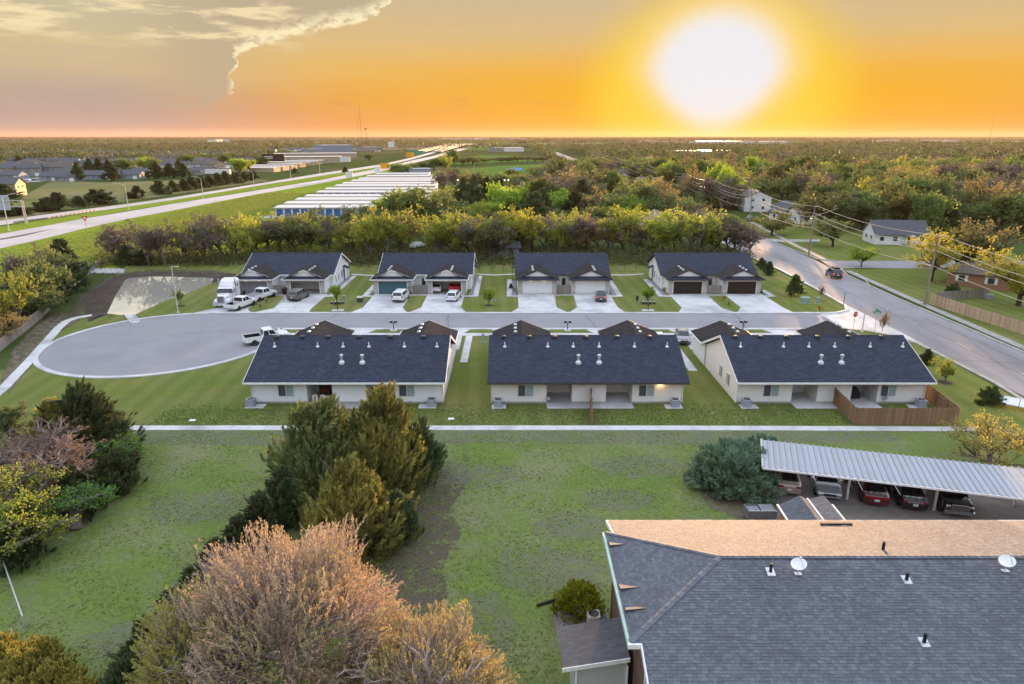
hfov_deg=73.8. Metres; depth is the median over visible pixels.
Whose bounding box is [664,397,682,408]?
air conditioner
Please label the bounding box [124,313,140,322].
drain flume
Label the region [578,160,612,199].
leafy tree
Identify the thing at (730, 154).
budding tree
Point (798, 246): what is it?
sidewalk
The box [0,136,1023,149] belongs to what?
tree line
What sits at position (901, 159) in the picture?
leafy tree
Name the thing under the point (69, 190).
dry meadow
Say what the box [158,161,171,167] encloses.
house
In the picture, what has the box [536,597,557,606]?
landscape timber
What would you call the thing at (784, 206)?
house
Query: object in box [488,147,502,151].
warehouse
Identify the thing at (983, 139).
farm field
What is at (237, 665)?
leafy tree
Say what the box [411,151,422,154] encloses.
road sign
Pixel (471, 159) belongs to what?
leafy tree
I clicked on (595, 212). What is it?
leafy tree
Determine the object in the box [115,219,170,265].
bare tree
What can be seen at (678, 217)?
bare tree
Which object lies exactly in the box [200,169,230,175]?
semi trailer
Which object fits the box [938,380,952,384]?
mulch ring
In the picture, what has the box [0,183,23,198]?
cedar tree
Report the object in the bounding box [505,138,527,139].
warehouse
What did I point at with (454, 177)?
bare tree
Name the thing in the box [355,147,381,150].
warehouse
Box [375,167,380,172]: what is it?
road sign
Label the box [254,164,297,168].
storage building
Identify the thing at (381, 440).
cedar tree
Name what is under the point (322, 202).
storage building
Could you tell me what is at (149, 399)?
lawn
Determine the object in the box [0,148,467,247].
freeway
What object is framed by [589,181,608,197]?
leafy tree
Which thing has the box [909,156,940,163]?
budding tree
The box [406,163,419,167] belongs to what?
leafy tree
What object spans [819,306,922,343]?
street apron
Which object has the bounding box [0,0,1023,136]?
sky
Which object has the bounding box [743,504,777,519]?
metal bin
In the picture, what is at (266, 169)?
storage building
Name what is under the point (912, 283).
lawn
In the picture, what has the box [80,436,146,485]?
leafy tree
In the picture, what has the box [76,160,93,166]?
house
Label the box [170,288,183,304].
leafy tree
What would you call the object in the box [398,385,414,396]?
window
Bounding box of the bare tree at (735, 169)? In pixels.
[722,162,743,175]
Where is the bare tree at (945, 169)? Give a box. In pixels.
[934,162,981,180]
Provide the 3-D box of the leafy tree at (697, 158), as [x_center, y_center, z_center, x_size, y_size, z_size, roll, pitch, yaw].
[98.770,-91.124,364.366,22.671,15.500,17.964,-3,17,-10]
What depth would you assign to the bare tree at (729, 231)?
154.05 m
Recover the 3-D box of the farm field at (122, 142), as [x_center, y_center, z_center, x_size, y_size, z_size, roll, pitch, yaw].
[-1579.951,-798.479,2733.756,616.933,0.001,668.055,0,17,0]
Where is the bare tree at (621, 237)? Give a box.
[581,211,629,251]
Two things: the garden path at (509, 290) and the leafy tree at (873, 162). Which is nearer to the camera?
the garden path at (509, 290)
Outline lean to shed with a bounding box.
[559,617,629,683]
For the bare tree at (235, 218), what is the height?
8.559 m
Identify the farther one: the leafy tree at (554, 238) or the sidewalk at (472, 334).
the leafy tree at (554, 238)
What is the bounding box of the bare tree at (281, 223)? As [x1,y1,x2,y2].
[270,216,298,247]
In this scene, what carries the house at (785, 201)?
on the ground at (378, 157)
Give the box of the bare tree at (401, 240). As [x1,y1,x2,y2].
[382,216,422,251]
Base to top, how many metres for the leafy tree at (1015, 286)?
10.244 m
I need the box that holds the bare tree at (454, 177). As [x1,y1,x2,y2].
[443,169,461,186]
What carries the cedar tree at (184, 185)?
on the dry meadow
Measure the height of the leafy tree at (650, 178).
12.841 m
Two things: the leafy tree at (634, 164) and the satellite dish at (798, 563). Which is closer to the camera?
the satellite dish at (798, 563)
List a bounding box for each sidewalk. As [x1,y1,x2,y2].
[0,314,91,395]
[130,425,982,431]
[290,333,797,335]
[750,222,825,258]
[846,271,1023,349]
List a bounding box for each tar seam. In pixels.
[810,274,1015,371]
[925,318,1022,361]
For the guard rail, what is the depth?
222.64 m
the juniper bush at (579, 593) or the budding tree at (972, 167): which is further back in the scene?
the budding tree at (972, 167)
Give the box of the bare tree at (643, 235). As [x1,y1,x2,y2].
[624,227,657,248]
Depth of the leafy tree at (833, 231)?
163.79 m
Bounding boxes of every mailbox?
[329,301,344,310]
[389,320,397,330]
[563,320,571,330]
[641,301,655,310]
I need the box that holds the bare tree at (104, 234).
[94,224,126,258]
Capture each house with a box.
[0,163,17,171]
[0,170,29,178]
[0,177,26,195]
[1,161,18,162]
[15,163,42,175]
[38,171,60,180]
[41,163,49,170]
[45,158,61,161]
[48,163,72,170]
[53,172,84,181]
[59,167,83,171]
[60,158,81,161]
[62,160,79,162]
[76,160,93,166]
[83,170,121,179]
[112,159,143,168]
[120,170,147,178]
[130,168,152,174]
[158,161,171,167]
[171,161,191,167]
[189,166,215,174]
[190,161,200,166]
[192,157,212,160]
[202,160,225,168]
[234,253,350,293]
[242,320,458,408]
[287,148,297,151]
[369,253,478,293]
[487,320,689,408]
[489,241,520,257]
[511,253,612,293]
[602,496,1023,683]
[615,169,629,175]
[635,177,662,181]
[638,209,666,228]
[646,253,765,293]
[689,320,936,408]
[738,188,771,211]
[767,202,801,221]
[769,200,798,207]
[786,206,823,224]
[861,220,930,245]
[946,262,1023,291]
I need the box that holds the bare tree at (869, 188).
[854,184,878,218]
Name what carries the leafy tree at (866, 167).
on the ground at (378, 157)
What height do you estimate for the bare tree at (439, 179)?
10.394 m
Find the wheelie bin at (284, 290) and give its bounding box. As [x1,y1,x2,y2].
[282,287,286,293]
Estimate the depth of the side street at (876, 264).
142.93 m
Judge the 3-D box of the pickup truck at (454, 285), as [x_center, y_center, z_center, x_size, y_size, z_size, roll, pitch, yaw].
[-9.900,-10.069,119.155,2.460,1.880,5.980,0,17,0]
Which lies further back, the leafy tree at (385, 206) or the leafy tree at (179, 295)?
the leafy tree at (385, 206)
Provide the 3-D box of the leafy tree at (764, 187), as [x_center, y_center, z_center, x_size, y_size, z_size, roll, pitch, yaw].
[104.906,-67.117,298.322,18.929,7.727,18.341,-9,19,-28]
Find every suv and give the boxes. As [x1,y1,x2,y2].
[286,288,309,300]
[391,289,409,301]
[825,266,843,277]
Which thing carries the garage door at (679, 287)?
in the duplex house at (693, 273)
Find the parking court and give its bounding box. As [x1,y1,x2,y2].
[772,474,1023,519]
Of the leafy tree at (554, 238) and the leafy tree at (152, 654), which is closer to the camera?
the leafy tree at (152, 654)
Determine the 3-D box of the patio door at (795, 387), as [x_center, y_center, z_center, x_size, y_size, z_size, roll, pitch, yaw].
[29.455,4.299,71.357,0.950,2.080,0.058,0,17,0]
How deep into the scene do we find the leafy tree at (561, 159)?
427.94 m
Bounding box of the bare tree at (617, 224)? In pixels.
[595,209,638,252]
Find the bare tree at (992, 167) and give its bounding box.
[975,159,1021,175]
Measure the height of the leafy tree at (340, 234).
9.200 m
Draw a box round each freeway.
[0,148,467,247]
[0,151,436,224]
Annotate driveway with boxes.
[196,294,327,312]
[351,329,375,332]
[353,294,465,311]
[455,329,469,349]
[512,294,624,311]
[586,329,601,332]
[668,329,693,349]
[669,294,790,311]
[762,329,799,332]
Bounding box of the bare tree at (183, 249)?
[160,219,198,262]
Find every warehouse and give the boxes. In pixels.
[302,148,324,152]
[313,145,352,152]
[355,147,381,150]
[406,168,430,174]
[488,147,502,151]
[503,147,523,151]
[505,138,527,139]
[689,141,743,143]
[744,141,787,143]
[917,140,959,141]
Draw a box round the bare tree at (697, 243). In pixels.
[673,209,702,244]
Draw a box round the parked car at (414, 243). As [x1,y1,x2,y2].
[409,241,424,247]
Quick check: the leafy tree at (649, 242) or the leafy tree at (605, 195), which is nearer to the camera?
the leafy tree at (649, 242)
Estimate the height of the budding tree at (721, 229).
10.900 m
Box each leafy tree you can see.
[0,267,36,296]
[0,271,44,321]
[0,280,56,307]
[0,288,26,319]
[0,400,31,441]
[0,460,80,555]
[2,241,81,274]
[2,255,75,304]
[8,274,60,297]
[21,283,72,314]
[45,479,120,528]
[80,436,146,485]
[106,429,142,466]
[108,157,134,169]
[121,575,276,683]
[131,155,152,167]
[145,157,161,167]
[146,601,272,683]
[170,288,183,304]
[176,154,196,160]
[215,155,230,161]
[215,219,270,253]
[226,211,264,248]
[227,157,252,174]
[244,159,256,172]
[253,216,290,245]
[255,156,269,163]
[258,211,308,251]
[262,214,313,252]
[283,205,337,243]
[324,212,369,243]
[328,285,340,301]
[332,214,358,255]
[338,204,364,223]
[344,210,387,254]
[354,204,383,216]
[355,203,423,252]
[363,153,374,158]
[369,197,384,211]
[370,207,413,244]
[377,195,410,212]
[379,184,433,230]
[387,162,414,172]
[387,217,429,246]
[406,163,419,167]
[411,162,433,167]
[412,212,452,249]
[413,185,475,221]
[413,206,466,241]
[425,185,458,201]
[428,159,443,169]
[435,208,455,220]
[436,206,468,251]
[438,154,453,166]
[444,148,459,165]
[444,167,460,173]
[455,155,468,164]
[463,156,480,164]
[463,199,492,222]
[465,218,517,259]
[469,169,495,184]
[471,201,506,219]
[479,181,524,211]
[479,287,495,301]
[488,171,509,183]
[495,157,507,161]
[495,204,540,246]
[498,204,545,252]
[501,156,514,161]
[501,167,524,181]
[502,185,530,214]
[504,172,533,185]
[505,181,563,195]
[512,155,525,161]
[522,177,561,200]
[523,168,543,179]
[525,166,542,175]
[526,156,544,161]
[532,163,567,174]
[534,172,559,179]
[537,208,582,222]
[541,211,587,252]
[544,210,566,244]
[546,157,568,176]
[547,187,569,213]
[548,154,579,166]
[554,221,570,246]
[576,160,598,173]
[577,155,611,167]
[577,204,612,223]
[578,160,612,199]
[582,191,618,206]
[584,157,602,168]
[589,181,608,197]
[598,197,633,221]
[599,178,669,213]
[600,203,652,251]
[600,205,646,221]
[602,169,624,188]
[611,178,638,198]
[615,194,647,211]
[616,175,642,189]
[623,156,650,172]
[624,169,641,177]
[626,227,663,251]
[630,182,678,210]
[633,174,674,190]
[637,156,661,176]
[640,203,685,252]
[641,286,655,301]
[643,177,661,188]
[643,211,698,251]
[649,155,681,168]
[654,161,691,184]
[656,159,673,179]
[656,192,703,217]
[676,208,727,251]
[680,157,699,168]
[690,159,711,178]
[694,190,737,207]
[699,185,760,205]
[703,158,725,163]
[703,161,735,181]
[705,160,723,176]
[712,167,746,209]
[719,213,750,249]
[731,167,761,178]
[738,155,767,167]
[744,179,772,193]
[745,154,759,169]
[746,164,772,179]
[746,208,797,234]
[748,174,771,185]
[754,159,773,175]
[763,160,811,180]
[768,165,803,199]
[768,174,799,198]
[783,157,801,172]
[790,186,870,230]
[792,162,845,192]
[796,154,821,169]
[801,215,853,246]
[802,178,873,201]
[807,169,833,185]
[820,160,843,171]
[825,160,857,180]
[825,187,900,221]
[828,155,864,165]
[835,166,866,179]
[845,242,881,266]
[846,173,890,184]
[847,169,870,186]
[849,199,880,228]
[851,169,888,183]
[856,167,890,178]
[856,176,877,192]
[859,158,887,167]
[861,163,905,176]
[870,154,886,164]
[870,176,914,218]
[873,187,932,219]
[881,170,955,195]
[883,159,898,167]
[892,153,905,166]
[894,156,930,170]
[894,160,940,177]
[901,226,973,280]
[905,190,961,230]
[927,156,958,171]
[928,357,956,381]
[931,171,972,201]
[935,222,997,263]
[938,168,969,183]
[954,165,993,183]
[956,185,995,226]
[957,155,971,163]
[968,190,1023,234]
[970,156,986,166]
[971,235,1023,306]
[984,160,1011,171]
[986,179,1023,202]
[993,155,1023,166]
[1005,154,1023,162]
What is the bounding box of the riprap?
[90,268,125,273]
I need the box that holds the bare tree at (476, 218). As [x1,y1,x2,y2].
[460,213,487,236]
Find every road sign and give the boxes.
[340,157,350,162]
[346,172,352,178]
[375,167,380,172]
[380,163,389,168]
[388,142,393,149]
[406,152,413,157]
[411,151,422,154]
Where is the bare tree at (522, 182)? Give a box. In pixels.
[516,176,536,187]
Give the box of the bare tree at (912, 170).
[892,167,934,178]
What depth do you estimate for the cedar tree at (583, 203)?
190.64 m
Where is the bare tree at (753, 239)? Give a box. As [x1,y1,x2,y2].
[733,227,769,255]
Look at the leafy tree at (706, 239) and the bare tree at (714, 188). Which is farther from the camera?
the bare tree at (714, 188)
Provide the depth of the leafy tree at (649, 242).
153.09 m
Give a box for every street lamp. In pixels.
[2,193,16,230]
[171,266,179,312]
[855,273,869,331]
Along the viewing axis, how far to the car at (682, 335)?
88.49 m
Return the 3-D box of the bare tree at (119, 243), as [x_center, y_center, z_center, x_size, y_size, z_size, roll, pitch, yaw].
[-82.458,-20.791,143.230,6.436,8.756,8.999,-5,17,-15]
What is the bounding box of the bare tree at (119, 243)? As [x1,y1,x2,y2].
[99,221,135,256]
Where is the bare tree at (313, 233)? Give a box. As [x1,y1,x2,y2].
[282,213,334,249]
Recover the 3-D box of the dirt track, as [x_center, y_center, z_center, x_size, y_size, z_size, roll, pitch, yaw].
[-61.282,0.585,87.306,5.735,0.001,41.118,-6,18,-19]
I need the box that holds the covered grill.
[850,386,860,398]
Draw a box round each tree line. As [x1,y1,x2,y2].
[0,136,1022,147]
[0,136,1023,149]
[0,137,1023,148]
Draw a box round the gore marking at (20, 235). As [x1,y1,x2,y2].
[0,229,49,239]
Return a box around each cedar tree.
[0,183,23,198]
[0,309,29,325]
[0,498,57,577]
[7,207,34,214]
[12,155,22,160]
[16,375,146,471]
[25,396,79,471]
[41,463,107,523]
[45,237,95,276]
[45,276,74,301]
[48,255,91,291]
[66,196,90,206]
[70,161,85,179]
[82,157,95,169]
[92,447,148,496]
[93,158,102,169]
[96,159,119,169]
[96,652,145,683]
[98,164,123,180]
[106,613,160,665]
[109,244,136,264]
[128,250,166,264]
[141,162,163,178]
[153,585,188,619]
[162,163,178,177]
[165,180,180,191]
[171,562,213,593]
[173,159,179,168]
[175,163,194,177]
[177,179,192,190]
[186,176,200,189]
[195,536,230,578]
[196,175,210,187]
[205,176,220,186]
[213,173,225,185]
[220,171,232,184]
[220,512,258,557]
[239,491,282,547]
[252,464,310,533]
[258,393,356,506]
[290,167,300,173]
[297,451,423,580]
[312,378,437,502]
[384,488,425,546]
[406,414,448,485]
[451,175,468,212]
[457,173,487,213]
[479,176,509,212]
[491,177,509,206]
[515,190,549,218]
[539,187,554,210]
[559,191,591,215]
[573,177,591,205]
[575,199,590,215]
[603,178,616,194]
[755,257,767,269]
[763,261,777,275]
[783,274,806,295]
[907,184,940,216]
[919,348,936,365]
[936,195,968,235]
[998,170,1007,180]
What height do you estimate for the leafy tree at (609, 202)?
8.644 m
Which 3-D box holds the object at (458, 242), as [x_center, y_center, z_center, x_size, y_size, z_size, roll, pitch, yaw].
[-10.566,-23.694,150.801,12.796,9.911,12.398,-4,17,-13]
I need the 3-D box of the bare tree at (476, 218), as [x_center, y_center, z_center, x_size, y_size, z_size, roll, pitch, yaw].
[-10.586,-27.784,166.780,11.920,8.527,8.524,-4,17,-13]
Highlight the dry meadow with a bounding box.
[0,179,269,220]
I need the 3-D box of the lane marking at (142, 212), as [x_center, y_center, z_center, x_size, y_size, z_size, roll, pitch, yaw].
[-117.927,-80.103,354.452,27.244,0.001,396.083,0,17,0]
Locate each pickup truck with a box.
[223,295,257,310]
[241,326,290,345]
[246,287,277,301]
[448,282,460,290]
[925,486,974,515]
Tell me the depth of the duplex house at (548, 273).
118.14 m
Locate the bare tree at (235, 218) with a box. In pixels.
[191,214,237,248]
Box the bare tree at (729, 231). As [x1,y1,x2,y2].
[701,213,747,251]
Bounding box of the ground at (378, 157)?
[0,137,1023,397]
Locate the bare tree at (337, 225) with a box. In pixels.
[310,216,350,248]
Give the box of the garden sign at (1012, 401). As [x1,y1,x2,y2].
[994,395,1023,407]
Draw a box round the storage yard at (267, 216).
[263,176,435,217]
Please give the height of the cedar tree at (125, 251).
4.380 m
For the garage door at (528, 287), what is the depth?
116.23 m
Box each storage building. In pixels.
[218,167,280,171]
[226,166,288,170]
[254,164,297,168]
[262,161,314,165]
[268,163,305,166]
[274,152,356,157]
[274,204,404,215]
[280,160,321,164]
[283,201,403,204]
[284,156,341,162]
[295,197,429,200]
[303,160,328,163]
[304,194,428,196]
[316,190,437,193]
[325,187,437,189]
[335,184,437,189]
[342,182,436,183]
[351,179,433,181]
[358,177,431,178]
[367,175,430,177]
[375,173,429,174]
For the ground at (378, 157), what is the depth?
356.92 m
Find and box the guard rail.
[13,209,96,223]
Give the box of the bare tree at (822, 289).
[818,283,825,299]
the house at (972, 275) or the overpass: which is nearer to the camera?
the house at (972, 275)
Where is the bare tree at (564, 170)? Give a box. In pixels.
[554,163,579,176]
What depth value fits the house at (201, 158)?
587.12 m
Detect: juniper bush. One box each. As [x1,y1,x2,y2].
[0,207,18,216]
[0,628,103,683]
[27,198,56,211]
[36,192,72,210]
[83,188,117,204]
[125,185,145,198]
[149,180,172,194]
[230,171,244,183]
[239,171,249,181]
[247,171,259,179]
[549,578,608,624]
[681,432,789,505]
[944,282,960,290]
[974,385,1007,406]
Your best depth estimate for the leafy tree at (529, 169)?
402.23 m
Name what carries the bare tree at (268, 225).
on the embankment grass at (315, 188)
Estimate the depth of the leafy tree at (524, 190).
230.07 m
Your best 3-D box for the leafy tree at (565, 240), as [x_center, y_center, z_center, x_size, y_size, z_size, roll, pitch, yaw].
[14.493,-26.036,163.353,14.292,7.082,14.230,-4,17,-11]
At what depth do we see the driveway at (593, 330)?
94.36 m
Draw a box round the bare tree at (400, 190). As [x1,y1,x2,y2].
[387,185,405,198]
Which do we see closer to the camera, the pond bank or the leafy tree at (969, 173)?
the pond bank
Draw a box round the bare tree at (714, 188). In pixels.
[695,169,753,213]
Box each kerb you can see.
[32,312,814,378]
[699,209,834,260]
[721,242,848,313]
[840,267,1023,352]
[847,328,1023,399]
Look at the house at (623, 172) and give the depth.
455.05 m
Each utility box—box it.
[356,296,364,302]
[799,296,810,303]
[815,297,820,303]
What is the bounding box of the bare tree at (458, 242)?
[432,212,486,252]
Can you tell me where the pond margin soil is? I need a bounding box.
[66,269,222,318]
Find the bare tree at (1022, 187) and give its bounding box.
[1012,182,1023,195]
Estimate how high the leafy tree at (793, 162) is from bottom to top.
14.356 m
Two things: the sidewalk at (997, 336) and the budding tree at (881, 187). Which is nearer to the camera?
the sidewalk at (997, 336)
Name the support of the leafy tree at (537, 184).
on the ground at (378, 157)
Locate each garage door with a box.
[239,282,266,293]
[378,282,406,293]
[523,282,551,293]
[576,282,604,293]
[673,282,701,293]
[727,282,755,293]
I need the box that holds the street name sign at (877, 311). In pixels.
[873,309,881,330]
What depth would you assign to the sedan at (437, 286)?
117.35 m
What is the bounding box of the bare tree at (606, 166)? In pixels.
[593,161,618,171]
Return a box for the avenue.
[555,151,1023,395]
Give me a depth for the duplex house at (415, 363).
69.34 m
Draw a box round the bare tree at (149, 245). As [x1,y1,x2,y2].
[136,218,191,265]
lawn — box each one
[0,259,1023,429]
[745,222,1022,260]
[843,269,1023,344]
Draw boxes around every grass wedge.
[248,296,283,311]
[403,296,425,311]
[555,296,575,311]
[710,296,740,311]
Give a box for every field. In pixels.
[0,430,1023,683]
[2,141,82,141]
[33,142,190,143]
[278,147,429,149]
[431,164,544,174]
[432,142,560,142]
[451,155,545,164]
[467,147,562,149]
[524,143,670,143]
[638,140,778,140]
[967,139,999,139]
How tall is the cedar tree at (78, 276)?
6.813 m
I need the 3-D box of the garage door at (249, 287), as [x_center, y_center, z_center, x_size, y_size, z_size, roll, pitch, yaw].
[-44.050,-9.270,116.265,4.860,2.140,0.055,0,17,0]
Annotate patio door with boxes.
[606,385,612,391]
[792,385,797,391]
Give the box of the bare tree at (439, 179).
[429,171,451,188]
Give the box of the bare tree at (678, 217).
[663,208,698,243]
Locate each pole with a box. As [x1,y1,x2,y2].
[2,560,26,630]
[748,190,754,226]
[808,206,817,255]
[923,236,941,304]
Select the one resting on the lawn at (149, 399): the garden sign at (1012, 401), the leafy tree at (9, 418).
the garden sign at (1012, 401)
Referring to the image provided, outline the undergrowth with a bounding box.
[89,241,760,267]
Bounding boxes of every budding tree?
[0,307,31,337]
[0,416,107,502]
[144,512,429,683]
[332,594,519,683]
[457,169,482,182]
[544,166,606,199]
[559,167,581,185]
[566,212,609,252]
[581,185,618,210]
[635,176,687,208]
[658,182,686,195]
[662,199,713,216]
[670,155,695,165]
[675,171,703,197]
[679,163,709,202]
[689,209,705,216]
[697,206,739,252]
[701,154,715,159]
[714,157,735,166]
[723,152,736,159]
[740,164,758,175]
[754,167,775,192]
[757,149,777,159]
[765,156,777,164]
[794,159,817,171]
[801,172,840,199]
[856,159,868,169]
[870,177,888,190]
[879,310,890,329]
[883,164,939,180]
[904,160,948,179]
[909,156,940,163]
[932,215,1023,262]
[937,409,1023,467]
[946,160,982,173]
[957,174,1016,222]
[991,178,1023,197]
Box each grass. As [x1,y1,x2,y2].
[0,163,398,233]
[0,170,389,273]
[0,192,316,274]
[148,403,934,424]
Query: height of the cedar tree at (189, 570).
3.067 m
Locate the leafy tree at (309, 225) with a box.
[294,215,334,247]
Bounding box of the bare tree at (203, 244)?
[175,214,227,260]
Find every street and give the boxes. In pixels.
[38,314,833,375]
[821,260,1023,268]
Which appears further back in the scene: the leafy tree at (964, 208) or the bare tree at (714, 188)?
the bare tree at (714, 188)
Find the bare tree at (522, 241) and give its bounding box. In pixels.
[494,216,529,246]
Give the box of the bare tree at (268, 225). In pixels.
[247,219,289,249]
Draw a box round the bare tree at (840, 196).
[826,188,855,222]
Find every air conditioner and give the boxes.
[244,397,266,408]
[418,397,436,408]
[492,397,505,408]
[586,609,600,622]
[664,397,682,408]
[738,397,758,408]
[906,398,927,407]
[985,294,993,299]
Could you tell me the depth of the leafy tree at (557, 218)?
168.01 m
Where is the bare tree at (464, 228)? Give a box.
[455,211,515,256]
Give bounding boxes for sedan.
[432,282,443,291]
[594,290,607,300]
[774,469,801,493]
[807,472,842,498]
[851,477,889,505]
[889,482,928,509]
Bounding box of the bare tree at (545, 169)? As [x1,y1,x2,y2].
[541,158,571,174]
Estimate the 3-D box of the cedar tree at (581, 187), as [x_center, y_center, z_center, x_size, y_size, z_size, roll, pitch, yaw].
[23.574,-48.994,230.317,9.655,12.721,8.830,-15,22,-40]
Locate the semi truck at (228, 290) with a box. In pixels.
[213,277,245,305]
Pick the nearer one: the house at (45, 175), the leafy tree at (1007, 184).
the leafy tree at (1007, 184)
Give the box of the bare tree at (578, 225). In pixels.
[562,215,602,252]
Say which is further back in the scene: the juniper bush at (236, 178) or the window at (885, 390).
the juniper bush at (236, 178)
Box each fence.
[0,257,101,350]
[358,265,648,270]
[854,407,959,424]
[924,385,958,407]
[929,293,1023,334]
[936,288,988,299]
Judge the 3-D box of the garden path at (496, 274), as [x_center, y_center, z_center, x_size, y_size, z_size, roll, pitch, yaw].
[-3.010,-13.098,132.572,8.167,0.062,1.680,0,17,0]
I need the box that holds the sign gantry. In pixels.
[0,195,27,224]
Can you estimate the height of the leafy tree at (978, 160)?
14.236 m
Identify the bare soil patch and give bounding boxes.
[372,460,469,641]
[699,489,745,518]
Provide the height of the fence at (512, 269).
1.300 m
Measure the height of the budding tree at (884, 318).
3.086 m
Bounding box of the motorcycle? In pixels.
[884,481,890,493]
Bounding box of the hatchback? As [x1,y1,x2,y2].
[446,290,460,300]
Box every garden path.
[331,276,355,294]
[363,285,372,294]
[460,336,472,362]
[473,276,481,294]
[476,274,514,275]
[507,279,511,294]
[610,281,621,294]
[643,279,661,294]
[681,350,697,370]
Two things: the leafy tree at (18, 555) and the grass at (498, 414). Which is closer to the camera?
the leafy tree at (18, 555)
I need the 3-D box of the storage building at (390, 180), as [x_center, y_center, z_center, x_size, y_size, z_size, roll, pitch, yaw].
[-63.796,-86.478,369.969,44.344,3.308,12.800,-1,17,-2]
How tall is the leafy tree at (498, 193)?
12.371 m
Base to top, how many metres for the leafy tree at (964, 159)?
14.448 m
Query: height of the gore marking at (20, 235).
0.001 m
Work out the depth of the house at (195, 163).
576.71 m
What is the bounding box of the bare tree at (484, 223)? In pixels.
[475,216,495,228]
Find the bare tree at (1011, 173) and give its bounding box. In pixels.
[1005,165,1023,180]
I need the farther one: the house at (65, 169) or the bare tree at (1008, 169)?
the house at (65, 169)
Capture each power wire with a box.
[593,152,1021,261]
[595,155,1021,275]
[602,157,1023,283]
[610,163,1023,301]
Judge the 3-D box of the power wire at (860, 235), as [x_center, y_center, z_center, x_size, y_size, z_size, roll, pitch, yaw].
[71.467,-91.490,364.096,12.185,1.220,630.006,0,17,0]
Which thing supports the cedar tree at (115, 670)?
on the field at (40, 596)
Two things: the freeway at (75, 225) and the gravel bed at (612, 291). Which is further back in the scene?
the freeway at (75, 225)
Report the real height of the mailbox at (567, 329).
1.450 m
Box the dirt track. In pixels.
[2,312,78,392]
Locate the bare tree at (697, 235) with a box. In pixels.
[671,216,708,252]
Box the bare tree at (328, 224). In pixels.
[309,215,359,252]
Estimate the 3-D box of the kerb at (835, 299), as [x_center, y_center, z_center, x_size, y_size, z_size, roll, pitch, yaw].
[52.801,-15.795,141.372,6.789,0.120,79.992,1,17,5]
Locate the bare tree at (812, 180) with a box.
[797,167,843,192]
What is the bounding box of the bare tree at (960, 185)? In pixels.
[946,181,979,195]
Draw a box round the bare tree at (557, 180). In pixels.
[528,170,573,193]
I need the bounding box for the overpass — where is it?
[418,144,468,151]
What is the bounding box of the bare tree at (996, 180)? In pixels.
[976,169,1023,197]
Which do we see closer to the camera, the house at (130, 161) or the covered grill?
the covered grill
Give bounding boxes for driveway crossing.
[762,238,819,241]
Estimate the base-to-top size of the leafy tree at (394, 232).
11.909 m
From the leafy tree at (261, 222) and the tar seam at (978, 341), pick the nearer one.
the tar seam at (978, 341)
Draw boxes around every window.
[277,385,294,396]
[318,385,331,394]
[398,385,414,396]
[517,385,533,396]
[554,385,562,391]
[561,278,565,284]
[638,385,654,396]
[718,364,722,378]
[726,372,729,386]
[762,385,779,396]
[879,385,897,396]
[958,274,965,281]
[987,277,995,284]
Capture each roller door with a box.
[276,209,282,215]
[284,209,290,215]
[326,209,331,215]
[334,209,340,215]
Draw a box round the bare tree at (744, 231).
[722,220,766,251]
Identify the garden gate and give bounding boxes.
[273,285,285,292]
[413,285,427,292]
[557,285,570,292]
[707,285,721,292]
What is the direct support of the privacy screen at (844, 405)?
attached to the duplex house at (812, 366)
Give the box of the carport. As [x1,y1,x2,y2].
[760,439,1023,510]
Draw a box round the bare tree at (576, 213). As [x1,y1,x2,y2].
[567,206,594,241]
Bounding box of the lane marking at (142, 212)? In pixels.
[1,174,356,240]
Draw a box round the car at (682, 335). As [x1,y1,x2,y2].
[674,328,691,343]
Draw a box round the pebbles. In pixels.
[560,611,606,625]
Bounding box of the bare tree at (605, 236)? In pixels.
[596,217,615,247]
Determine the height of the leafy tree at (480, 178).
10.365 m
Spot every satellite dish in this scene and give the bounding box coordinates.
[791,556,806,575]
[998,553,1015,572]
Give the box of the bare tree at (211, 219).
[188,212,230,258]
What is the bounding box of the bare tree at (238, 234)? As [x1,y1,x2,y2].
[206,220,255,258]
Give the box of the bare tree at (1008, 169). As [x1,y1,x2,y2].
[1006,163,1023,176]
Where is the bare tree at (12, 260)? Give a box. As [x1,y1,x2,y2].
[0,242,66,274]
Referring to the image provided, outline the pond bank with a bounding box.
[82,272,235,321]
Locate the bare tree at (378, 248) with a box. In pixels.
[349,216,386,255]
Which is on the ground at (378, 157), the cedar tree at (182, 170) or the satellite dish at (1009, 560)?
the cedar tree at (182, 170)
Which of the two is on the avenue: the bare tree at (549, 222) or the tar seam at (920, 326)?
the tar seam at (920, 326)
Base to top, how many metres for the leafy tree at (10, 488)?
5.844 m
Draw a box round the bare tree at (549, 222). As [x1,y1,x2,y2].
[520,211,567,250]
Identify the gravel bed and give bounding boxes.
[470,277,477,294]
[512,280,515,294]
[553,602,608,650]
[610,285,615,294]
[649,280,665,294]
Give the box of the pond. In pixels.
[107,276,213,314]
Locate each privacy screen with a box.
[590,388,592,424]
[833,387,857,423]
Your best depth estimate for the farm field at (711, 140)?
4012.56 m

